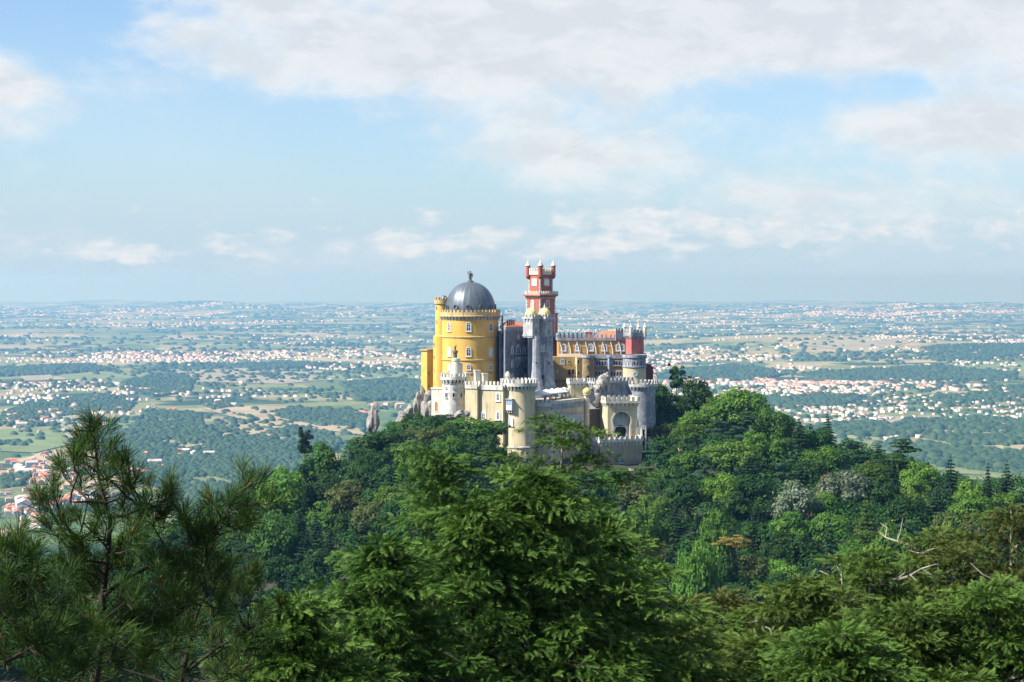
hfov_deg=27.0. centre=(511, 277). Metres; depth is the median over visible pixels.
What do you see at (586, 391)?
onion turret
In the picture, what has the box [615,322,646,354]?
square tower
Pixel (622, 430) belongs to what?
doorway
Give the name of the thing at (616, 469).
broadleaf tree
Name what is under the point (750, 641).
cypress tree
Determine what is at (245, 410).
field
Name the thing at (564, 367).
ochre annex
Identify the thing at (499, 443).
broadleaf tree
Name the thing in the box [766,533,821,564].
broadleaf tree
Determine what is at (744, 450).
broadleaf tree
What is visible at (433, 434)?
broadleaf tree
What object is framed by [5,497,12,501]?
house
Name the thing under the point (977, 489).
broadleaf tree
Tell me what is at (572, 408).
terrace building
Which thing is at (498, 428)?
broadleaf tree
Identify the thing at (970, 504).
broadleaf tree
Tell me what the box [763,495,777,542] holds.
fir tree
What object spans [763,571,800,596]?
broadleaf tree
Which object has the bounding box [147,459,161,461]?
house
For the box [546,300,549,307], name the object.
window
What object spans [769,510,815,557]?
broadleaf tree
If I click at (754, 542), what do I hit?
fir tree
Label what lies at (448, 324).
window
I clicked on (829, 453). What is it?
broadleaf tree
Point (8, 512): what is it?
house
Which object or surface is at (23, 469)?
house
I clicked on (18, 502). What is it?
house
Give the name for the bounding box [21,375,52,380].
field
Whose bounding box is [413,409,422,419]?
fir tree
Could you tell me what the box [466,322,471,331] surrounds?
window
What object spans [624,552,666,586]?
broadleaf tree
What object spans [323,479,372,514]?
broadleaf tree
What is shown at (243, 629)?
pine tree
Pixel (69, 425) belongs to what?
field
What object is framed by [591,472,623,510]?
broadleaf tree
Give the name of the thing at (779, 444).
broadleaf tree
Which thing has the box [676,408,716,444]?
broadleaf tree
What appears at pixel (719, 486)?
broadleaf tree
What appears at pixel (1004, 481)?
fir tree
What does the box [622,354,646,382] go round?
loggia tower
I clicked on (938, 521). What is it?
broadleaf tree
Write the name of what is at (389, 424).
broadleaf tree
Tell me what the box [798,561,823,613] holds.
fir tree
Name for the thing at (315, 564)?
broadleaf tree
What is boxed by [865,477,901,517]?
broadleaf tree
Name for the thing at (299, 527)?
fir tree
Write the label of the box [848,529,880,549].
broadleaf tree
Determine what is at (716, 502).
fir tree
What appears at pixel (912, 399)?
field
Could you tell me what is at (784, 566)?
broadleaf tree
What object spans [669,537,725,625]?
broadleaf tree
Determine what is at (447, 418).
broadleaf tree
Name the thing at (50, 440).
field
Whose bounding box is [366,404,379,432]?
boulder
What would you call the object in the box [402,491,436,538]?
broadleaf tree
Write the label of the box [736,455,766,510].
fir tree
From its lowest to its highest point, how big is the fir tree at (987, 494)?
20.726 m
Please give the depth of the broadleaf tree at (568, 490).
642.14 m
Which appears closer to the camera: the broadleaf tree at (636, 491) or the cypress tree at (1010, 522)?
the cypress tree at (1010, 522)
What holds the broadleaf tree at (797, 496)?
on the hill
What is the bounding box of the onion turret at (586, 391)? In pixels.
[582,384,590,443]
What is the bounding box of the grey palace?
[499,315,527,384]
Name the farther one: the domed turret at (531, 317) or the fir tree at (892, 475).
the domed turret at (531, 317)
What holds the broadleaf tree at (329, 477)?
on the hill
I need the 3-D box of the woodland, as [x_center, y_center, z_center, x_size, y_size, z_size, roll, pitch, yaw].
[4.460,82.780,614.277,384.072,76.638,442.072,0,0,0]
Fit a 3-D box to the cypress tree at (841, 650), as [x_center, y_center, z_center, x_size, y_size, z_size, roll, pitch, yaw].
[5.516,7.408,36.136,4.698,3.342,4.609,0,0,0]
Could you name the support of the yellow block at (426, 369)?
on the hill
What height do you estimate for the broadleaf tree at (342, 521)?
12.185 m
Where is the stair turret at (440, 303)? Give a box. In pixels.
[433,295,446,386]
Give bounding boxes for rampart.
[589,435,643,464]
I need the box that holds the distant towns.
[0,302,1023,439]
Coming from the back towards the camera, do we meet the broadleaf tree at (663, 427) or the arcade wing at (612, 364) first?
the arcade wing at (612, 364)
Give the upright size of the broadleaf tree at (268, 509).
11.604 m
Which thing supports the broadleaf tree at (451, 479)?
on the hill
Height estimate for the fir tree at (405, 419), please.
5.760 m
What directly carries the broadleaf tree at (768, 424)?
on the hill
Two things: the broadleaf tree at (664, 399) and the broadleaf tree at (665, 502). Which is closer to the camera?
the broadleaf tree at (665, 502)
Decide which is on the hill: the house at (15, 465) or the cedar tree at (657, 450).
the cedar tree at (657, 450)
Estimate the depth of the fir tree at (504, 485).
644.97 m
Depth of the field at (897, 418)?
6446.39 m
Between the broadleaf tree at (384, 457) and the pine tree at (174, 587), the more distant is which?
the broadleaf tree at (384, 457)
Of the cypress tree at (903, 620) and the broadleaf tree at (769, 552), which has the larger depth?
the broadleaf tree at (769, 552)
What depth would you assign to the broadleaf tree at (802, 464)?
668.35 m
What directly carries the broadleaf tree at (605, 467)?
on the hill
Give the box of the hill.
[0,418,1023,681]
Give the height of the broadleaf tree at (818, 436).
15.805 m
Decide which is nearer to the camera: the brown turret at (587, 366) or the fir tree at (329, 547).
the fir tree at (329, 547)
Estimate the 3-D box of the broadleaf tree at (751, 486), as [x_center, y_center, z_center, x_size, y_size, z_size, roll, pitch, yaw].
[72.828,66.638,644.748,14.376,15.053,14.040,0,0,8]
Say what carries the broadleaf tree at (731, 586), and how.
on the hill
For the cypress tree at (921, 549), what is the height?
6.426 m
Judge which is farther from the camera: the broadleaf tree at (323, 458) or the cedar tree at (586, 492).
the broadleaf tree at (323, 458)
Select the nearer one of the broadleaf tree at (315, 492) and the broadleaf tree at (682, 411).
the broadleaf tree at (315, 492)
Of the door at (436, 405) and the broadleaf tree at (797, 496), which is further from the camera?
the door at (436, 405)
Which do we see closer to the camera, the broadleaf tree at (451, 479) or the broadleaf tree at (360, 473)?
the broadleaf tree at (451, 479)
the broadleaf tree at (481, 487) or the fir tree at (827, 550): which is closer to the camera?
the fir tree at (827, 550)
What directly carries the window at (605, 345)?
in the orange wing at (591, 343)
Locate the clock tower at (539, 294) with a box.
[523,260,557,355]
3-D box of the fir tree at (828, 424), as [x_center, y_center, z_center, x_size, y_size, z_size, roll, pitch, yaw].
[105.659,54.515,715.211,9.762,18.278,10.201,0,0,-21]
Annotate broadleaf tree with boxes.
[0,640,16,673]
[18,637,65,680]
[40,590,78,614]
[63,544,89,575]
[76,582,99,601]
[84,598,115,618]
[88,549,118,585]
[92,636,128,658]
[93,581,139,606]
[105,531,152,550]
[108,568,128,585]
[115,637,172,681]
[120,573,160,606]
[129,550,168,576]
[146,517,178,550]
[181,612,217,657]
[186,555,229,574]
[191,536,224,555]
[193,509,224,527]
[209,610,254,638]
[214,533,248,572]
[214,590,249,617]
[215,509,250,541]
[246,512,300,560]
[255,466,309,515]
[258,509,293,530]
[258,553,298,584]
[261,500,308,523]
[297,441,349,477]
[300,479,335,510]
[300,548,341,593]
[305,499,346,535]
[312,469,342,487]
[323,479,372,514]
[333,509,365,546]
[343,430,406,457]
[344,463,389,489]
[349,449,380,486]
[350,502,390,535]
[372,481,418,508]
[373,448,402,473]
[378,496,413,536]
[380,426,406,438]
[385,421,401,427]
[390,439,431,465]
[392,453,430,488]
[398,426,436,437]
[401,413,424,419]
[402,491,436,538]
[413,426,447,458]
[423,414,455,424]
[423,471,463,492]
[429,435,468,464]
[438,423,459,437]
[439,416,511,435]
[460,426,484,441]
[461,478,491,501]
[466,434,507,468]
[483,429,500,445]
[552,476,580,494]
[590,464,613,470]
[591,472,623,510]
[592,469,610,478]
[606,467,638,474]
[611,478,656,510]
[624,501,673,549]
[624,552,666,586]
[627,493,675,519]
[632,467,657,473]
[634,538,672,562]
[644,468,685,489]
[646,423,679,449]
[655,383,686,420]
[655,409,679,431]
[660,443,703,461]
[663,474,711,520]
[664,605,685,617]
[667,451,701,476]
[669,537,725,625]
[670,424,704,443]
[674,402,690,416]
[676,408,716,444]
[677,375,713,411]
[691,507,737,562]
[699,439,762,474]
[699,471,743,505]
[700,394,726,432]
[705,386,771,432]
[715,553,748,587]
[718,491,754,532]
[723,582,745,596]
[735,473,776,515]
[735,553,767,588]
[736,587,787,634]
[742,429,772,467]
[749,406,796,441]
[753,540,792,566]
[760,559,805,583]
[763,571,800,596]
[765,433,794,470]
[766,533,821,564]
[768,479,824,522]
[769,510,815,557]
[788,459,829,492]
[799,445,848,474]
[800,426,836,451]
[802,512,854,551]
[804,491,842,518]
[815,469,870,510]
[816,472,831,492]
[832,539,868,566]
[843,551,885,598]
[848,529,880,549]
[853,460,890,483]
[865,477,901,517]
[871,519,919,587]
[881,495,925,524]
[898,460,940,491]
[898,478,932,506]
[928,508,959,581]
[945,491,996,526]
[950,477,994,504]
[955,520,995,546]
[958,531,992,586]
[975,506,1014,533]
[990,489,1023,510]
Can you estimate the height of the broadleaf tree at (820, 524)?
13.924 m
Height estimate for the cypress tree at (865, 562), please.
6.283 m
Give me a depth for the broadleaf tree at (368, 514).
606.30 m
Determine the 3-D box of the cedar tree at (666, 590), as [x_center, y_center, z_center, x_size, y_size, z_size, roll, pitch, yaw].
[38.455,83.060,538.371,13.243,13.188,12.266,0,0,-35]
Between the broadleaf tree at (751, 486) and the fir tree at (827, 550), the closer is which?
the fir tree at (827, 550)
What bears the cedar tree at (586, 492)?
on the hill
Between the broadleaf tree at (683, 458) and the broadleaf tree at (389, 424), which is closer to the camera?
the broadleaf tree at (683, 458)
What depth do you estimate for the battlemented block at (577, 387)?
741.62 m
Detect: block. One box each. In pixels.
[420,349,432,390]
[560,388,569,397]
[566,378,586,397]
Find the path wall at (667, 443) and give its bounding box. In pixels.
[648,437,681,452]
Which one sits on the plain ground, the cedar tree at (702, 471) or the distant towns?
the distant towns
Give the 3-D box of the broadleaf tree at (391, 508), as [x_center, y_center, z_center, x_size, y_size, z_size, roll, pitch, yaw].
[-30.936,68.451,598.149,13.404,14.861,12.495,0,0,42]
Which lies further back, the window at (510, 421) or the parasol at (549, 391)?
the parasol at (549, 391)
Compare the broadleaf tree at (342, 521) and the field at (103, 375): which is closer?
the broadleaf tree at (342, 521)
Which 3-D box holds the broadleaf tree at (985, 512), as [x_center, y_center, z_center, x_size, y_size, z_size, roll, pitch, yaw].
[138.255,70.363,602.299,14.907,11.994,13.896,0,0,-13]
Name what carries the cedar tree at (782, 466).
on the hill
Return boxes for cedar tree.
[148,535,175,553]
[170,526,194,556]
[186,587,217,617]
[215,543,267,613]
[297,426,313,478]
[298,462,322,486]
[379,446,496,633]
[458,411,674,637]
[459,456,494,492]
[572,474,600,513]
[638,442,670,470]
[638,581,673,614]
[667,363,685,402]
[688,456,715,504]
[698,419,740,446]
[711,534,751,566]
[721,411,757,444]
[764,459,801,491]
[837,439,878,469]
[872,445,889,464]
[874,438,931,483]
[894,520,923,537]
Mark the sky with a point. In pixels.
(154, 150)
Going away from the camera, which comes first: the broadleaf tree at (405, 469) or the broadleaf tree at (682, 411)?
the broadleaf tree at (405, 469)
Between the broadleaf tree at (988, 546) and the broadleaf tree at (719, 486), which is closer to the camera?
the broadleaf tree at (988, 546)
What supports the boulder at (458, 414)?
on the hill
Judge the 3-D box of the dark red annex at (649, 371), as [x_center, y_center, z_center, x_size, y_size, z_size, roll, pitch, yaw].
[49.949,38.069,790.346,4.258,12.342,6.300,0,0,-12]
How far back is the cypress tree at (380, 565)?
26.78 m
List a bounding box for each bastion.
[500,371,537,465]
[625,379,656,439]
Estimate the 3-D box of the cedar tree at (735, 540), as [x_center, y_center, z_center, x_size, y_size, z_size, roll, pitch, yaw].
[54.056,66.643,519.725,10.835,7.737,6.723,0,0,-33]
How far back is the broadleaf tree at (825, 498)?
625.13 m
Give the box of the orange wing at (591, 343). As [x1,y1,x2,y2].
[555,331,625,355]
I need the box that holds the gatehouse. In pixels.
[600,395,639,437]
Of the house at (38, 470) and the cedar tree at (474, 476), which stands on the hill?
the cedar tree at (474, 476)
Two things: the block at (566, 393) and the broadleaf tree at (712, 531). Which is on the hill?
the broadleaf tree at (712, 531)
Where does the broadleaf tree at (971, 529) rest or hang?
on the hill
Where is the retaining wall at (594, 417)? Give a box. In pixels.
[586,408,599,451]
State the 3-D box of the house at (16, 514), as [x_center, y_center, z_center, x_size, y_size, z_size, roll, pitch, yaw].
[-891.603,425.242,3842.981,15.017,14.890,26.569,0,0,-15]
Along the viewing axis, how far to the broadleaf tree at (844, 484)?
636.10 m
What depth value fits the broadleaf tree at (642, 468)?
714.34 m
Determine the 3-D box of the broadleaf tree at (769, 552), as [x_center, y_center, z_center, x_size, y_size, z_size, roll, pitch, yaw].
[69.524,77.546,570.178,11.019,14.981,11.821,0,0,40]
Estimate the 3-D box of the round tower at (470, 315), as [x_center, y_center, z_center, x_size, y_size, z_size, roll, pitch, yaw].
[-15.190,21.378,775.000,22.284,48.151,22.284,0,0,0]
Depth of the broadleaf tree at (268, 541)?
596.05 m
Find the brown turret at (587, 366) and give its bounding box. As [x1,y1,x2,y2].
[581,355,594,386]
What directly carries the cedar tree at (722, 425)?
on the hill
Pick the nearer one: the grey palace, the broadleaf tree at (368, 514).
the broadleaf tree at (368, 514)
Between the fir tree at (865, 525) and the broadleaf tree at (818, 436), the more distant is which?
the broadleaf tree at (818, 436)
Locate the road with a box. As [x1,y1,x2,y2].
[52,416,71,436]
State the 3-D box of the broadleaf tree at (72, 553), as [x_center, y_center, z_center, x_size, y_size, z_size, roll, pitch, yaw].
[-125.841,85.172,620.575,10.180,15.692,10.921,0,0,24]
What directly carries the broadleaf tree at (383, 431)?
on the hill
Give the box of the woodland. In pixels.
[0,400,1023,681]
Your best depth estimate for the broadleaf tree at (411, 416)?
740.32 m
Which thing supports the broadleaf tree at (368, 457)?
on the hill
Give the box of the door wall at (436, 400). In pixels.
[431,387,441,415]
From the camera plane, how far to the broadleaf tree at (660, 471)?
687.69 m
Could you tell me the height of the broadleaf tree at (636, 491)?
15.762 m
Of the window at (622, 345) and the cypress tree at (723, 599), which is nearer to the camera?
the cypress tree at (723, 599)
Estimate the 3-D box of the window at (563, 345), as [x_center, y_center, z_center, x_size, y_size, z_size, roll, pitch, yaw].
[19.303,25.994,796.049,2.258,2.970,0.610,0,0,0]
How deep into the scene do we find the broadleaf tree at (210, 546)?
619.18 m
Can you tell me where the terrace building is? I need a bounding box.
[536,397,585,464]
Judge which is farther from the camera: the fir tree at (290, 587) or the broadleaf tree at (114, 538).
the broadleaf tree at (114, 538)
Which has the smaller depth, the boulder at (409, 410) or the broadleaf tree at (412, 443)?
the broadleaf tree at (412, 443)
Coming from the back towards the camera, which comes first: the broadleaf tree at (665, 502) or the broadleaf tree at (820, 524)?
the broadleaf tree at (665, 502)
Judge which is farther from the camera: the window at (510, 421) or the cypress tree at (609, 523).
the window at (510, 421)
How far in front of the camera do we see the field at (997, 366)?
10121.53 m
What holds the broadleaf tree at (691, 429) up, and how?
on the hill
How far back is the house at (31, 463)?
4852.76 m
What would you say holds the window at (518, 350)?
in the grey palace
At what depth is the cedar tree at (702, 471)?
661.07 m
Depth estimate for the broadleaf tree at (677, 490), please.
639.41 m
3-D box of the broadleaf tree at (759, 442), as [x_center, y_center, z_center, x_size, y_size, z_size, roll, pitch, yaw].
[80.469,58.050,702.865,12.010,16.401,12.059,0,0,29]
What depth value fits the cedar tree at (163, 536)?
625.31 m
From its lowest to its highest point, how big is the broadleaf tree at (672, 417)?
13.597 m
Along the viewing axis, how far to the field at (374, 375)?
9430.91 m
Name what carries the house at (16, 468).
on the plain ground
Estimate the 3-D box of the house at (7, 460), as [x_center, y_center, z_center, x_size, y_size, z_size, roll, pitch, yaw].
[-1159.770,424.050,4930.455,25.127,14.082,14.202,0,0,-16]
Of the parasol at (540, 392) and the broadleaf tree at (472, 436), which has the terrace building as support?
the parasol at (540, 392)
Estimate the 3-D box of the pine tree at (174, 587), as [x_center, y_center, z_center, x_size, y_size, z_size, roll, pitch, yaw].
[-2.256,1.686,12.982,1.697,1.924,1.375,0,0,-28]
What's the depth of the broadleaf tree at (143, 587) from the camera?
591.74 m
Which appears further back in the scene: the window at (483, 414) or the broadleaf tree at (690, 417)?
the broadleaf tree at (690, 417)
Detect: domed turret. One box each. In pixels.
[521,304,544,398]
[539,303,557,397]
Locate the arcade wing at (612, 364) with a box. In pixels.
[593,354,622,377]
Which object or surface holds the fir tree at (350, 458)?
on the hill
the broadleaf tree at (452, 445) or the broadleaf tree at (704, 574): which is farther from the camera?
the broadleaf tree at (452, 445)
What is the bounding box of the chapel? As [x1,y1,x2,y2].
[528,337,544,382]
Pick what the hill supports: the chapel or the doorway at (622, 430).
the chapel
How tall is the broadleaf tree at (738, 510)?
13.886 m
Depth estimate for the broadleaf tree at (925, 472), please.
654.54 m
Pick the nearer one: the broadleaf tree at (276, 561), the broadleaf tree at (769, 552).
the broadleaf tree at (769, 552)
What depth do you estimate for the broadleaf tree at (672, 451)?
713.12 m
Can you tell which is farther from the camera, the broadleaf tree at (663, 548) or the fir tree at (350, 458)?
the fir tree at (350, 458)
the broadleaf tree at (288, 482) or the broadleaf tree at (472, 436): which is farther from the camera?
the broadleaf tree at (472, 436)
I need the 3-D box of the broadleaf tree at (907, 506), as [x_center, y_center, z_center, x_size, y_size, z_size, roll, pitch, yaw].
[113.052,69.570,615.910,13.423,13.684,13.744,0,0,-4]
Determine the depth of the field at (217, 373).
9337.39 m
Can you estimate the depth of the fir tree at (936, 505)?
618.75 m
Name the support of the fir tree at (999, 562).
on the hill
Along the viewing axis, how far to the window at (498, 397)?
719.86 m
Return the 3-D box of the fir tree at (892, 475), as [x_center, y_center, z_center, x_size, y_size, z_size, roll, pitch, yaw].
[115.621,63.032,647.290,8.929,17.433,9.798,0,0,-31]
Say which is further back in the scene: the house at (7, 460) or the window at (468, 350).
the house at (7, 460)
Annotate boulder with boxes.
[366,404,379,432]
[396,404,413,423]
[413,385,425,413]
[421,390,430,415]
[454,410,469,418]
[590,372,609,406]
[653,374,658,384]
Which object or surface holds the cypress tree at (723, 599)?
on the hill
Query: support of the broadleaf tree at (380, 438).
on the hill
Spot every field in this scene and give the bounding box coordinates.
[0,427,69,452]
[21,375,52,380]
[57,414,111,437]
[59,371,151,378]
[118,414,135,431]
[174,368,334,383]
[203,405,363,438]
[309,371,415,380]
[774,409,817,421]
[804,335,917,351]
[858,415,939,422]
[862,395,928,402]
[954,362,1023,376]
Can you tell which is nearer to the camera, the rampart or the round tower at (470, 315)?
the rampart
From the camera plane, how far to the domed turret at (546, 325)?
752.11 m
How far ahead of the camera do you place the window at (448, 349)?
767.60 m
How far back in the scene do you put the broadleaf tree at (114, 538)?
639.84 m
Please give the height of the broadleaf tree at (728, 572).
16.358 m
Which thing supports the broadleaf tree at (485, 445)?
on the hill
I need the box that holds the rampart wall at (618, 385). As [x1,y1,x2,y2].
[587,376,632,408]
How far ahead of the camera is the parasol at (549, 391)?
730.69 m
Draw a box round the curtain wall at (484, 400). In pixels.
[465,370,505,447]
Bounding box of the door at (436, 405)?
[434,400,438,411]
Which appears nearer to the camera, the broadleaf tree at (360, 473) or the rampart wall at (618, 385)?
the broadleaf tree at (360, 473)
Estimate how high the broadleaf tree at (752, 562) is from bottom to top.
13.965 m
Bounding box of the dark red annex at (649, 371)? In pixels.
[646,364,652,382]
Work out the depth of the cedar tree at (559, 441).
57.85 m
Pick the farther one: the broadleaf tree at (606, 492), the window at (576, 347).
the window at (576, 347)
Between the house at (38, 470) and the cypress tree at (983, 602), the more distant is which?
the house at (38, 470)
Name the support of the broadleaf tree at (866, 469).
on the hill
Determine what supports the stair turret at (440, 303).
attached to the round tower at (470, 315)
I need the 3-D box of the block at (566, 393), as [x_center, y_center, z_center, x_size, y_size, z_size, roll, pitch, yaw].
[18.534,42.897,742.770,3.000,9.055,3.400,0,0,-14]
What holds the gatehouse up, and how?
on the forecourt
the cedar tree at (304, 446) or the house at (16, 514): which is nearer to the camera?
the cedar tree at (304, 446)
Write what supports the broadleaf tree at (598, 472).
on the hill
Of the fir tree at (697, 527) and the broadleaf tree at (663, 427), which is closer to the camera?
the fir tree at (697, 527)
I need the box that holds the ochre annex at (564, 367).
[553,356,581,387]
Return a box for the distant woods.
[0,300,1023,523]
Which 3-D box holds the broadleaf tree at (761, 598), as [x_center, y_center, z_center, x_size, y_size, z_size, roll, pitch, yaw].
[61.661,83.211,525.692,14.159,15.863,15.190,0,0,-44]
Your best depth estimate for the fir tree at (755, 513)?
616.61 m
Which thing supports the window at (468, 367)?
in the round tower at (470, 315)
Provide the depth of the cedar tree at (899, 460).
670.04 m
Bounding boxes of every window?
[446,347,450,356]
[447,322,450,331]
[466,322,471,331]
[466,347,471,356]
[466,364,470,370]
[481,411,485,419]
[488,322,492,331]
[488,347,492,356]
[495,392,500,401]
[495,411,500,420]
[508,417,513,426]
[516,344,520,354]
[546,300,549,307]
[561,344,566,351]
[575,344,580,351]
[588,344,593,351]
[601,344,607,351]
[615,344,620,351]
[620,344,624,351]
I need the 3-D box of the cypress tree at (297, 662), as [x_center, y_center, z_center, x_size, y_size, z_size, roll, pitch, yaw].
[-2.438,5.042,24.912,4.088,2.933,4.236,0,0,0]
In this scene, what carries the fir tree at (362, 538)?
on the hill
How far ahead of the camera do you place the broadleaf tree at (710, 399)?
763.27 m
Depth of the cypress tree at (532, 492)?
29.52 m
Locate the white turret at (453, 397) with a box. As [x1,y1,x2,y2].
[440,344,465,418]
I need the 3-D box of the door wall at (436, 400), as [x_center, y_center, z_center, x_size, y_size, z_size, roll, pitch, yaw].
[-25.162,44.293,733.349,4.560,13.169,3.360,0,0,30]
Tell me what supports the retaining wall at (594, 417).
on the hill
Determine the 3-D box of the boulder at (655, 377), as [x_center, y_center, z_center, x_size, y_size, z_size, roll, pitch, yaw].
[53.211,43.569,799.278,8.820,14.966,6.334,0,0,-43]
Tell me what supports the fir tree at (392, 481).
on the hill
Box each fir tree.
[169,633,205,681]
[283,568,296,601]
[291,511,312,560]
[293,534,313,578]
[308,510,325,554]
[320,527,343,575]
[346,442,354,472]
[347,521,368,573]
[381,459,401,492]
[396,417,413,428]
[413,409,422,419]
[490,459,509,498]
[656,520,685,616]
[666,500,688,550]
[685,514,701,556]
[707,497,729,540]
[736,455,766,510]
[744,515,762,552]
[746,499,769,542]
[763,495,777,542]
[781,419,813,472]
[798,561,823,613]
[813,519,843,602]
[822,413,837,447]
[854,492,877,543]
[885,457,901,492]
[918,485,946,530]
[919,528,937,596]
[939,456,959,510]
[981,463,993,505]
[989,522,1008,567]
[996,461,1016,505]
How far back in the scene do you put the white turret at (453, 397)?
727.97 m
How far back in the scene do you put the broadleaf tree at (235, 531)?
632.33 m
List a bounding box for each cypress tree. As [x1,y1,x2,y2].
[198,582,410,681]
[299,531,525,681]
[321,485,660,681]
[327,457,756,681]
[443,507,739,681]
[609,610,767,681]
[659,584,770,657]
[712,624,806,681]
[720,569,882,680]
[724,617,947,681]
[787,544,970,654]
[827,596,1022,681]
[845,519,1022,632]
[888,570,1023,681]
[910,503,1023,681]
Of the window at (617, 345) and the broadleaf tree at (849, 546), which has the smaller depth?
the broadleaf tree at (849, 546)
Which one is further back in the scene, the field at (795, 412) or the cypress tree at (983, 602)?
the field at (795, 412)
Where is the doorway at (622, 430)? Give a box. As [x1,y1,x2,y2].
[615,425,625,437]
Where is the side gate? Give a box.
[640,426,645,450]
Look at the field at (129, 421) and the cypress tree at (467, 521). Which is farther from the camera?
the field at (129, 421)
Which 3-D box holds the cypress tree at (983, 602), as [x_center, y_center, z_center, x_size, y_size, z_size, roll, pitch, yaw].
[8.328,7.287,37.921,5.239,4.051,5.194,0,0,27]
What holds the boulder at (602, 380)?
on the hill
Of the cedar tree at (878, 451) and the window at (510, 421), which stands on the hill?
the cedar tree at (878, 451)
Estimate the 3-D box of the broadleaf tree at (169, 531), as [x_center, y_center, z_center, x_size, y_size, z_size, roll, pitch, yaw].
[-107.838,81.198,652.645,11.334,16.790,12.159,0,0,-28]
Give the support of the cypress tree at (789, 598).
on the hill
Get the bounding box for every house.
[4,458,15,462]
[4,509,11,515]
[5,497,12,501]
[13,464,24,468]
[13,509,20,516]
[15,466,28,470]
[15,497,32,508]
[16,422,26,426]
[18,468,32,471]
[25,460,37,465]
[36,469,49,471]
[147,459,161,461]
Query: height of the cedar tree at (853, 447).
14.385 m
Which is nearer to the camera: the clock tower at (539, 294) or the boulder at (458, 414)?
the boulder at (458, 414)
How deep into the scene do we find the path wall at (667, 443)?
742.46 m
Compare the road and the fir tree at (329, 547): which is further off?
the road
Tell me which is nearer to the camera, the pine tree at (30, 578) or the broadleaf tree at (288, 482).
the pine tree at (30, 578)
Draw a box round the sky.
[0,0,1023,302]
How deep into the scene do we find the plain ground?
15868.78 m
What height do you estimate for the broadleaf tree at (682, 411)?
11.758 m
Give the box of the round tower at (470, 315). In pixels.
[440,271,500,384]
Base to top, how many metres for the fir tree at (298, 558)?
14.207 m
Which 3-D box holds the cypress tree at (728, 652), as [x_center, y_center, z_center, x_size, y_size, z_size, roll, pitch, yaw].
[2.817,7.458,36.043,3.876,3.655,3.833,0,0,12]
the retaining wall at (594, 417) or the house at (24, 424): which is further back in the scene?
the house at (24, 424)
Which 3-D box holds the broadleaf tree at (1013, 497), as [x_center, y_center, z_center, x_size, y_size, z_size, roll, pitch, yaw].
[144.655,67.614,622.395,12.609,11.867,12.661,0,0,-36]
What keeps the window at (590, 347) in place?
in the orange wing at (591, 343)
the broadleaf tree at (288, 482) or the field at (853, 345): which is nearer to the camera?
the broadleaf tree at (288, 482)
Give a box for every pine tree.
[0,508,111,681]
[16,403,296,681]
[29,547,293,681]
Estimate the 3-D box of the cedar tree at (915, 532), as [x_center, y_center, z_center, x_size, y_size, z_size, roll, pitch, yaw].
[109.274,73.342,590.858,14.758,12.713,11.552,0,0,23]
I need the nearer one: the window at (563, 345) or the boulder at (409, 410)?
the boulder at (409, 410)
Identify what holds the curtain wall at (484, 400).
on the hill
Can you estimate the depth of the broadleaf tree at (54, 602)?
577.45 m
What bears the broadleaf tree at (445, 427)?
on the hill
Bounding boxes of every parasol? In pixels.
[536,390,550,400]
[543,389,555,399]
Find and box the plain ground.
[0,300,1023,568]
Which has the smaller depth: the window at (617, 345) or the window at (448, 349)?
the window at (448, 349)
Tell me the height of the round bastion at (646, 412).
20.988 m

